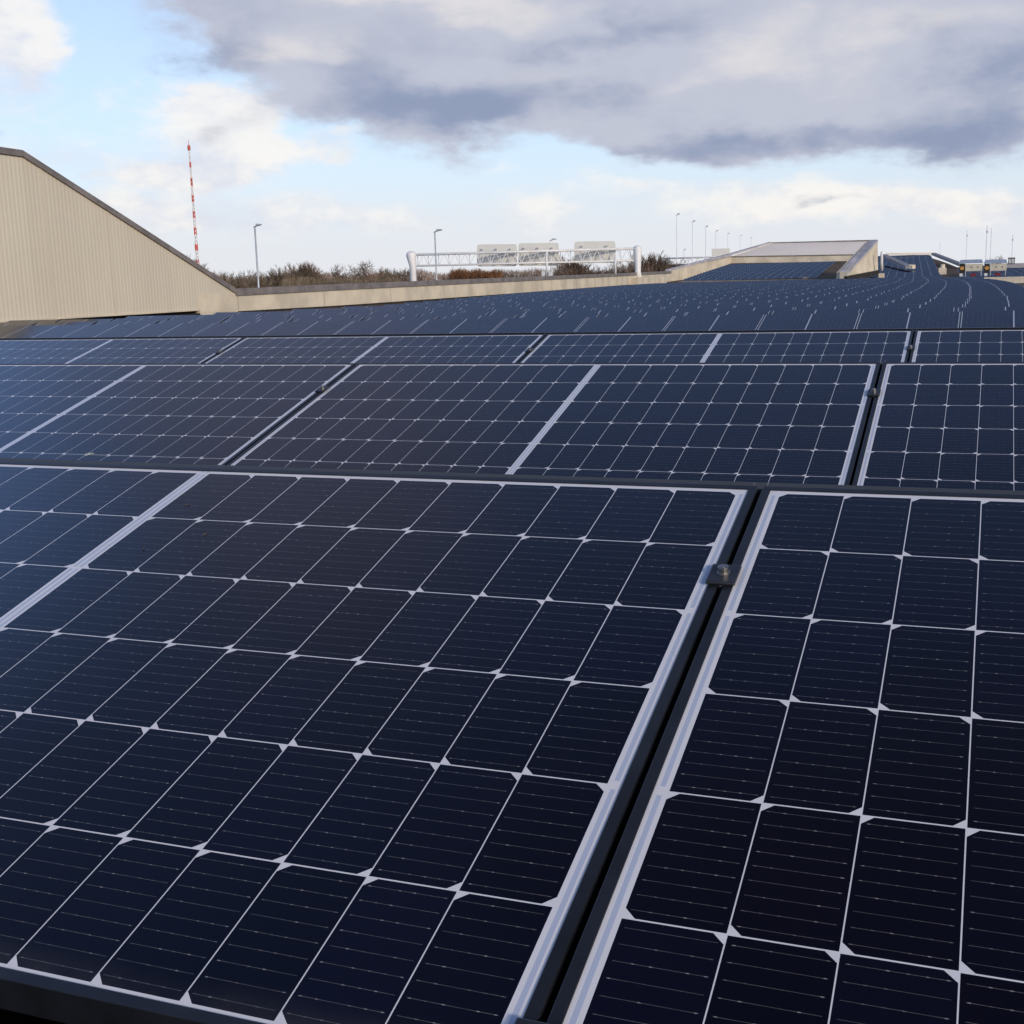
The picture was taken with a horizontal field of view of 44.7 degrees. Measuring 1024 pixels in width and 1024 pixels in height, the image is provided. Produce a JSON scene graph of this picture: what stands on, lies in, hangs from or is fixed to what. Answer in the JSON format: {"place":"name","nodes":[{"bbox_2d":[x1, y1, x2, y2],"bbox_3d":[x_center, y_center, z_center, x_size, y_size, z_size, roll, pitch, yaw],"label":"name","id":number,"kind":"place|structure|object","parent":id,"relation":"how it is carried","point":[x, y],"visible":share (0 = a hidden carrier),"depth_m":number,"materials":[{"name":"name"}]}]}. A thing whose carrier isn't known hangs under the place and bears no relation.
{"place":"outdoors","nodes":[
{"label":"outdoors","id":0,"kind":"place"},
{"bbox_2d":[0,0,1023,281],"label":"sky","id":1,"kind":"structure","parent":0,"point":[354,132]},
{"label":"ground","id":2,"kind":"structure","parent":0,"visible":0},
{"bbox_2d":[187,140,198,262],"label":"radio mast","id":3,"kind":"object","parent":2,"relation":"on","point":[193,208],"visible":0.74,"depth_m":344.30,"materials":[{"name":"metal"}]},
{"bbox_2d":[213,270,272,288],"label":"bare tree","id":4,"kind":"object","parent":2,"relation":"on","point":[240,283],"visible":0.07,"depth_m":180.48,"materials":[{"name":"brown plant"}]},
{"bbox_2d":[253,224,261,287],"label":"street lamp","id":5,"kind":"object","parent":2,"relation":"on","point":[254,227],"visible":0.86,"depth_m":107.65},
{"bbox_2d":[248,264,290,286],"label":"bare tree","id":6,"kind":"object","parent":2,"relation":"on","point":[279,277],"visible":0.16,"depth_m":191.85,"materials":[{"name":"brown plant"}]},
{"bbox_2d":[277,269,330,285],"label":"bare tree","id":7,"kind":"object","parent":2,"relation":"on","point":[302,276],"visible":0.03,"depth_m":179.26,"materials":[{"name":"brown plant"}]},
{"bbox_2d":[285,262,322,280],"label":"bare tree","id":8,"kind":"object","parent":2,"relation":"on","point":[308,268],"visible":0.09,"depth_m":198.06,"materials":[{"name":"brown plant"}]},
{"bbox_2d":[280,275,401,286],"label":"olive brush","id":9,"kind":"object","parent":2,"relation":"on","point":[305,280],"visible":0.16,"depth_m":169.83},
{"bbox_2d":[324,261,383,283],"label":"bare tree","id":10,"kind":"object","parent":2,"relation":"on","point":[356,274],"visible":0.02,"depth_m":176.78,"materials":[{"name":"brown plant"}]},
{"bbox_2d":[372,268,417,281],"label":"bare tree","id":11,"kind":"object","parent":2,"relation":"on","point":[395,274],"visible":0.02,"depth_m":183.70,"materials":[{"name":"brown plant"}]},
{"bbox_2d":[213,265,632,283],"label":"brushwood","id":12,"kind":"object","parent":2,"relation":"on","point":[428,276],"visible":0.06,"depth_m":208.96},
{"bbox_2d":[449,268,503,279],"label":"russet hedge","id":13,"kind":"object","parent":2,"relation":"on","point":[460,273],"visible":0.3,"depth_m":160.43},
{"bbox_2d":[0,258,1023,1023],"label":"tunnel building","id":14,"kind":"structure","parent":2,"relation":"on","point":[6,1016],"depth_m":1.41,"materials":[{"name":"black concrete"}]},
{"bbox_2d":[0,326,26,339],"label":"solar panel","id":15,"kind":"object","parent":14,"relation":"on","point":[6,331],"visible":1,"depth_m":29.94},
{"bbox_2d":[5,320,59,324],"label":"solar panel","id":16,"kind":"object","parent":14,"relation":"on","point":[26,321],"visible":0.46,"depth_m":35.26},
{"bbox_2d":[1,325,86,339],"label":"solar panel","id":17,"kind":"object","parent":14,"relation":"on","point":[45,332],"visible":0.93,"depth_m":29.33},
{"bbox_2d":[37,321,96,324],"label":"solar panel","id":18,"kind":"object","parent":14,"relation":"on","point":[66,323],"visible":0.36,"depth_m":32.19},
{"bbox_2d":[59,319,113,324],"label":"solar panel","id":19,"kind":"object","parent":14,"relation":"on","point":[85,320],"visible":0.36,"depth_m":34.57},
{"bbox_2d":[62,324,148,338],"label":"solar panel","id":20,"kind":"object","parent":14,"relation":"on","point":[105,331],"visible":0.86,"depth_m":28.71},
{"bbox_2d":[0,147,237,322],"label":"cladded gable wall","id":21,"kind":"structure","parent":14,"relation":"on","point":[69,249],"depth_m":45.10,"materials":[{"name":"beige metal"}]},
{"bbox_2d":[96,320,158,324],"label":"solar panel","id":22,"kind":"object","parent":14,"relation":"on","point":[128,322],"visible":0.36,"depth_m":31.52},
{"bbox_2d":[113,318,170,323],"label":"solar panel","id":23,"kind":"object","parent":14,"relation":"on","point":[143,319],"visible":0.36,"depth_m":33.91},
{"bbox_2d":[125,323,214,337],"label":"solar panel","id":24,"kind":"object","parent":14,"relation":"on","point":[173,330],"visible":0.93,"depth_m":28.08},
{"bbox_2d":[161,319,224,322],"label":"solar panel","id":25,"kind":"object","parent":14,"relation":"on","point":[196,321],"visible":0.36,"depth_m":30.80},
{"bbox_2d":[170,317,228,319],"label":"solar panel","id":26,"kind":"object","parent":14,"relation":"on","point":[199,318],"visible":0.36,"depth_m":33.28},
{"bbox_2d":[175,314,231,317],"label":"solar panel","id":27,"kind":"object","parent":14,"relation":"on","point":[219,315],"visible":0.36,"depth_m":35.70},
{"bbox_2d":[191,322,281,337],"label":"solar panel","id":28,"kind":"object","parent":14,"relation":"on","point":[247,329],"visible":0.86,"depth_m":27.46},
{"bbox_2d":[225,313,286,320],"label":"solar panel","id":29,"kind":"object","parent":14,"relation":"on","point":[239,315],"visible":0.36,"depth_m":35.12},
{"bbox_2d":[222,316,290,322],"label":"solar panel","id":30,"kind":"object","parent":14,"relation":"on","point":[262,317],"visible":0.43,"depth_m":32.62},
{"bbox_2d":[225,318,292,322],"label":"solar panel","id":31,"kind":"object","parent":14,"relation":"on","point":[259,320],"visible":0.36,"depth_m":30.16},
{"bbox_2d":[265,311,319,313],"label":"solar panel","id":32,"kind":"object","parent":14,"relation":"on","point":[276,312],"visible":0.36,"depth_m":37.19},
{"bbox_2d":[261,321,352,336],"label":"solar panel","id":33,"kind":"object","parent":14,"relation":"on","point":[305,328],"visible":0.86,"depth_m":26.83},
{"bbox_2d":[284,312,343,316],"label":"solar panel","id":34,"kind":"object","parent":14,"relation":"on","point":[331,313],"visible":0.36,"depth_m":34.47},
{"bbox_2d":[290,314,353,321],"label":"solar panel","id":35,"kind":"object","parent":14,"relation":"on","point":[296,317],"visible":0.36,"depth_m":31.97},
{"bbox_2d":[295,317,364,320],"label":"solar panel","id":36,"kind":"object","parent":14,"relation":"on","point":[335,319],"visible":0.36,"depth_m":29.44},
{"bbox_2d":[318,310,374,312],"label":"solar panel","id":37,"kind":"object","parent":14,"relation":"on","point":[326,311],"visible":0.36,"depth_m":36.55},
{"bbox_2d":[341,311,402,316],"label":"solar panel","id":38,"kind":"object","parent":14,"relation":"on","point":[378,312],"visible":0.36,"depth_m":33.81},
{"bbox_2d":[334,320,426,335],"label":"solar panel","id":39,"kind":"object","parent":14,"relation":"on","point":[380,327],"visible":0.86,"depth_m":26.20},
{"bbox_2d":[354,313,419,320],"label":"solar panel","id":40,"kind":"object","parent":14,"relation":"on","point":[367,316],"visible":0.36,"depth_m":31.29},
{"bbox_2d":[367,316,439,319],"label":"solar panel","id":41,"kind":"object","parent":14,"relation":"on","point":[407,318],"visible":0.36,"depth_m":28.77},
{"bbox_2d":[401,310,463,315],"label":"solar panel","id":42,"kind":"object","parent":14,"relation":"on","point":[443,311],"visible":0.36,"depth_m":33.17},
{"bbox_2d":[195,271,671,314],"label":"parapet wall","id":43,"kind":"structure","parent":14,"relation":"on","point":[270,299],"depth_m":69.82,"materials":[{"name":"beige concrete"}]},
{"bbox_2d":[421,312,489,318],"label":"solar panel","id":44,"kind":"object","parent":14,"relation":"on","point":[442,315],"visible":0.36,"depth_m":30.60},
{"bbox_2d":[410,318,506,334],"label":"solar panel","id":45,"kind":"object","parent":14,"relation":"on","point":[481,326],"visible":0.93,"depth_m":25.58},
{"bbox_2d":[431,307,490,310],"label":"solar panel","id":46,"kind":"object","parent":14,"relation":"on","point":[464,309],"visible":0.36,"depth_m":35.20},
{"bbox_2d":[443,315,517,318],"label":"solar panel","id":47,"kind":"object","parent":14,"relation":"on","point":[480,316],"visible":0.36,"depth_m":28.14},
{"bbox_2d":[462,309,527,314],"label":"solar panel","id":48,"kind":"object","parent":14,"relation":"on","point":[498,310],"visible":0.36,"depth_m":32.54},
{"bbox_2d":[491,306,552,309],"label":"solar panel","id":49,"kind":"object","parent":14,"relation":"on","point":[538,307],"visible":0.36,"depth_m":34.53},
{"bbox_2d":[490,311,561,317],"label":"solar panel","id":50,"kind":"object","parent":14,"relation":"on","point":[520,314],"visible":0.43,"depth_m":29.97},
{"bbox_2d":[490,317,588,334],"bbox_3d":[0.554,-3.740,25.015,1.762,0.035,1.008,2,26,21],"label":"solar panel","id":51,"kind":"object","parent":14,"relation":"on","point":[560,325],"visible":1,"depth_m":24.96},
{"bbox_2d":[528,308,593,313],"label":"solar panel","id":52,"kind":"object","parent":14,"relation":"on","point":[563,310],"visible":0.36,"depth_m":31.90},
{"bbox_2d":[522,313,600,317],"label":"solar panel","id":53,"kind":"object","parent":14,"relation":"on","point":[560,315],"visible":0.36,"depth_m":27.44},
{"bbox_2d":[574,316,673,333],"bbox_3d":[2.208,-3.664,24.391,1.762,0.035,1.008,2,26,21],"label":"solar panel","id":54,"kind":"object","parent":14,"relation":"on","point":[645,324],"visible":0.86,"depth_m":24.33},
{"bbox_2d":[594,306,662,312],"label":"solar panel","id":55,"kind":"object","parent":14,"relation":"on","point":[638,309],"visible":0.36,"depth_m":31.29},
{"bbox_2d":[605,312,686,316],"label":"solar panel","id":56,"kind":"object","parent":14,"relation":"on","point":[646,314],"visible":0.36,"depth_m":26.75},
{"bbox_2d":[630,276,666,284],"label":"concrete plinth","id":57,"kind":"structure","parent":14,"relation":"on","point":[647,280],"depth_m":132.11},
{"bbox_2d":[618,304,682,307],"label":"solar panel","id":58,"kind":"object","parent":14,"relation":"on","point":[656,305],"visible":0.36,"depth_m":33.26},
{"bbox_2d":[639,308,715,312],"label":"solar panel","id":59,"kind":"object","parent":14,"relation":"on","point":[677,310],"visible":0.36,"depth_m":28.67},
{"bbox_2d":[663,314,764,332],"bbox_3d":[3.861,-3.594,23.766,1.762,0.035,1.008,2,26,21],"label":"solar panel","id":60,"kind":"object","parent":14,"relation":"on","point":[716,323],"visible":0.86,"depth_m":23.70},
{"bbox_2d":[684,303,751,305],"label":"solar panel","id":61,"kind":"object","parent":14,"relation":"on","point":[707,304],"visible":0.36,"depth_m":32.66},
{"bbox_2d":[685,310,770,315],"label":"solar panel","id":62,"kind":"object","parent":14,"relation":"on","point":[729,312],"visible":0.36,"depth_m":26.12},
{"bbox_2d":[706,300,769,302],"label":"solar panel","id":63,"kind":"object","parent":14,"relation":"on","point":[752,301],"visible":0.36,"depth_m":34.55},
{"bbox_2d":[717,298,776,300],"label":"solar panel","id":64,"kind":"object","parent":14,"relation":"on","point":[750,299],"visible":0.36,"depth_m":36.60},
{"bbox_2d":[715,307,794,313],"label":"solar panel","id":65,"kind":"object","parent":14,"relation":"on","point":[756,309],"visible":0.36,"depth_m":28.04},
{"bbox_2d":[734,304,808,307],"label":"solar panel","id":66,"kind":"object","parent":14,"relation":"on","point":[775,305],"visible":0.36,"depth_m":30.03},
{"bbox_2d":[665,240,879,281],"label":"roof portal","id":67,"kind":"object","parent":14,"relation":"on","point":[860,257],"visible":0.87,"depth_m":164.94,"materials":[{"name":"beige concrete"}]},
{"bbox_2d":[543,255,1023,291],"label":"distant solar panels","id":68,"kind":"object","parent":14,"relation":"on","point":[925,270],"visible":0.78,"depth_m":130.80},
{"bbox_2d":[751,301,821,304],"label":"solar panel","id":69,"kind":"object","parent":14,"relation":"on","point":[768,303],"visible":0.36,"depth_m":32.02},
{"bbox_2d":[769,299,835,301],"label":"solar panel","id":70,"kind":"object","parent":14,"relation":"on","point":[798,300],"visible":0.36,"depth_m":33.96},
{"bbox_2d":[756,313,859,331],"bbox_3d":[5.515,-3.521,23.141,1.762,0.035,1.008,2,26,21],"label":"solar panel","id":71,"kind":"object","parent":14,"relation":"on","point":[812,322],"visible":0.86,"depth_m":23.08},
{"bbox_2d":[772,309,860,313],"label":"solar panel","id":72,"kind":"object","parent":14,"relation":"on","point":[816,311],"visible":0.36,"depth_m":25.48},
{"bbox_2d":[794,305,876,313],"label":"solar panel","id":73,"kind":"object","parent":14,"relation":"on","point":[835,307],"visible":0.36,"depth_m":27.43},
{"bbox_2d":[808,303,885,306],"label":"solar panel","id":74,"kind":"object","parent":14,"relation":"on","point":[848,304],"visible":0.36,"depth_m":29.41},
{"bbox_2d":[821,300,892,303],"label":"solar panel","id":75,"kind":"object","parent":14,"relation":"on","point":[863,301],"visible":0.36,"depth_m":31.37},
{"bbox_2d":[835,297,902,300],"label":"solar panel","id":76,"kind":"object","parent":14,"relation":"on","point":[859,299],"visible":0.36,"depth_m":33.36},
{"bbox_2d":[839,296,903,298],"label":"solar panel","id":77,"kind":"object","parent":14,"relation":"on","point":[871,297],"visible":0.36,"depth_m":35.37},
{"bbox_2d":[855,311,960,330],"bbox_3d":[7.168,-3.449,22.516,1.762,0.035,1.008,2,26,21],"label":"solar panel","id":78,"kind":"object","parent":14,"relation":"on","point":[914,321],"visible":0.86,"depth_m":22.46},
{"bbox_2d":[862,307,954,312],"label":"solar panel","id":79,"kind":"object","parent":14,"relation":"on","point":[949,309],"visible":0.36,"depth_m":24.85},
{"bbox_2d":[880,252,959,268],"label":"roof rim","id":80,"kind":"object","parent":14,"relation":"on","point":[886,256],"visible":0.93,"depth_m":159.10,"materials":[{"name":"metal"}]},
{"bbox_2d":[877,304,963,310],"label":"solar panel","id":81,"kind":"object","parent":14,"relation":"on","point":[956,306],"visible":0.36,"depth_m":26.78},
{"bbox_2d":[886,301,966,304],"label":"solar panel","id":82,"kind":"object","parent":14,"relation":"on","point":[924,303],"visible":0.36,"depth_m":28.79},
{"bbox_2d":[893,298,967,303],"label":"solar panel","id":83,"kind":"object","parent":14,"relation":"on","point":[931,300],"visible":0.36,"depth_m":30.75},
{"bbox_2d":[902,296,969,300],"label":"solar panel","id":84,"kind":"object","parent":14,"relation":"on","point":[958,297],"visible":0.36,"depth_m":32.73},
{"bbox_2d":[903,294,969,297],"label":"solar panel","id":85,"kind":"object","parent":14,"relation":"on","point":[936,295],"visible":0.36,"depth_m":34.73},
{"bbox_2d":[959,259,982,276],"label":"roof machine","id":86,"kind":"object","parent":14,"relation":"on","point":[964,267],"visible":0.91,"depth_m":107.09,"materials":[{"name":"orange paint"}]},
{"bbox_2d":[957,306,1023,319],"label":"solar panel","id":87,"kind":"object","parent":14,"relation":"on","point":[988,308],"visible":0.33,"depth_m":24.31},
{"bbox_2d":[960,310,1023,329],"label":"solar panel","id":88,"kind":"object","parent":14,"relation":"on","point":[1002,319],"visible":0.89,"depth_m":21.96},
{"bbox_2d":[964,303,1023,306],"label":"solar panel","id":89,"kind":"object","parent":14,"relation":"on","point":[995,305],"visible":0.33,"depth_m":26.27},
{"bbox_2d":[984,259,1006,275],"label":"roof machine","id":90,"kind":"object","parent":14,"relation":"on","point":[988,268],"visible":0.89,"depth_m":106.39,"materials":[{"name":"orange paint"}]},
{"bbox_2d":[967,300,1023,303],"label":"solar panel","id":91,"kind":"object","parent":14,"relation":"on","point":[996,301],"visible":0.33,"depth_m":28.26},
{"bbox_2d":[969,297,1023,300],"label":"solar panel","id":92,"kind":"object","parent":14,"relation":"on","point":[993,299],"visible":0.33,"depth_m":30.22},
{"bbox_2d":[970,293,1023,297],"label":"solar panel","id":93,"kind":"object","parent":14,"relation":"on","point":[1006,294],"visible":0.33,"depth_m":34.17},
{"bbox_2d":[984,276,1023,282],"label":"roof ledge","id":94,"kind":"object","parent":14,"relation":"on","point":[1019,279],"visible":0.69,"depth_m":76.85,"materials":[{"name":"beige concrete"}]},
{"bbox_2d":[406,241,641,280],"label":"sign gantry","id":95,"kind":"object","parent":2,"relation":"on","point":[532,254],"visible":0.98,"depth_m":130.63,"materials":[{"name":"metal"}]},
{"bbox_2d":[550,255,605,275],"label":"bare tree","id":96,"kind":"object","parent":2,"relation":"on","point":[572,268],"visible":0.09,"depth_m":171.91,"materials":[{"name":"brown plant"}]},
{"bbox_2d":[628,253,679,272],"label":"bare tree","id":97,"kind":"object","parent":2,"relation":"on","point":[651,266],"visible":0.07,"depth_m":162.90,"materials":[{"name":"brown plant"}]},
{"bbox_2d":[620,251,688,272],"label":"bare tree","id":98,"kind":"object","parent":2,"relation":"on","point":[663,259],"visible":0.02,"depth_m":164.46,"materials":[{"name":"brown plant"}]},
{"bbox_2d":[661,248,729,263],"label":"sign gantry","id":99,"kind":"object","parent":2,"relation":"on","point":[719,252],"visible":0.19,"depth_m":218.07,"materials":[{"name":"metal"}]},
{"bbox_3d":[0.176,0.275,1.302,0.100,0.117,1.018,2,26,21],"label":"support rail","id":100,"kind":"object","parent":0,"visible":0},
{"bbox_2d":[0,461,758,1023],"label":"solar panel","id":101,"kind":"object","parent":100,"relation":"on","point":[296,747],"visible":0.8,"depth_m":1.29,"materials":[{"name":"glass"}]},
{"bbox_2d":[0,458,1023,495],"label":"ridge rail","id":102,"kind":"object","parent":100,"relation":"attached to","point":[760,485],"visible":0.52,"depth_m":1.85,"materials":[{"name":"black metal"}]},
{"bbox_2d":[514,1017,549,1023],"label":"panel clamp","id":103,"kind":"object","parent":100,"relation":"attached to","point":[522,1021],"visible":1,"depth_m":0.90,"materials":[{"name":"black metal"}]},
{"bbox_2d":[705,564,741,597],"bbox_3d":[0.252,0.085,1.481,0.035,0.048,0.046,2,26,21],"label":"panel clamp","id":104,"kind":"object","parent":100,"relation":"attached to","point":[720,575],"visible":0.94,"depth_m":1.47,"materials":[{"name":"black metal"}]},
{"bbox_2d":[547,486,1023,1023],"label":"solar panel","id":105,"kind":"object","parent":100,"relation":"on","point":[825,824],"visible":1,"depth_m":1.10,"materials":[{"name":"glass"}]},
{"bbox_3d":[-0.704,-0.206,3.973,0.100,0.117,1.018,2,27,21],"label":"support rail","id":106,"kind":"object","parent":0,"visible":0},
{"bbox_2d":[0,363,355,464],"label":"solar panel","id":107,"kind":"object","parent":106,"relation":"on","point":[205,413],"visible":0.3,"depth_m":4.20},
{"bbox_2d":[227,362,880,484],"bbox_3d":[0.118,-0.249,3.639,1.762,0.036,1.008,2,27,21],"label":"solar panel","id":108,"kind":"object","parent":106,"relation":"on","point":[789,422],"visible":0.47,"depth_m":3.62,"materials":[{"name":"glass"}]},
{"bbox_3d":[-0.471,-0.374,4.641,7.619,0.405,0.502,2,12,21],"label":"ridge rail","id":109,"kind":"object","parent":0,"visible":0},
{"bbox_2d":[852,362,1023,490],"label":"solar panel","id":110,"kind":"object","parent":109,"relation":"attached to","point":[956,425],"visible":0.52,"depth_m":3.25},
{"bbox_3d":[-1.641,-0.659,6.509,0.100,0.117,1.018,2,26,21],"label":"support rail","id":111,"kind":"object","parent":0,"visible":0},
{"bbox_2d":[0,337,244,363],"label":"solar panel","id":112,"kind":"object","parent":111,"relation":"on","point":[118,351],"visible":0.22,"depth_m":6.97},
{"bbox_3d":[-0.580,-0.786,6.868,9.388,0.405,0.502,2,12,21],"label":"ridge rail","id":113,"kind":"object","parent":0,"visible":0},
{"bbox_2d":[204,334,545,362],"bbox_3d":[-0.819,-0.702,6.176,1.762,0.036,1.008,2,26,21],"label":"solar panel","id":114,"kind":"object","parent":113,"relation":"attached to","point":[503,348],"visible":0.32,"depth_m":6.38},
{"bbox_2d":[519,330,913,362],"bbox_3d":[0.835,-0.630,5.551,1.762,0.036,1.008,2,26,21],"label":"solar panel","id":115,"kind":"object","parent":113,"relation":"attached to","point":[805,346],"visible":0.48,"depth_m":5.75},
{"bbox_2d":[909,329,1023,361],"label":"solar panel","id":116,"kind":"object","parent":113,"relation":"attached to","point":[989,345],"visible":0.48,"depth_m":5.38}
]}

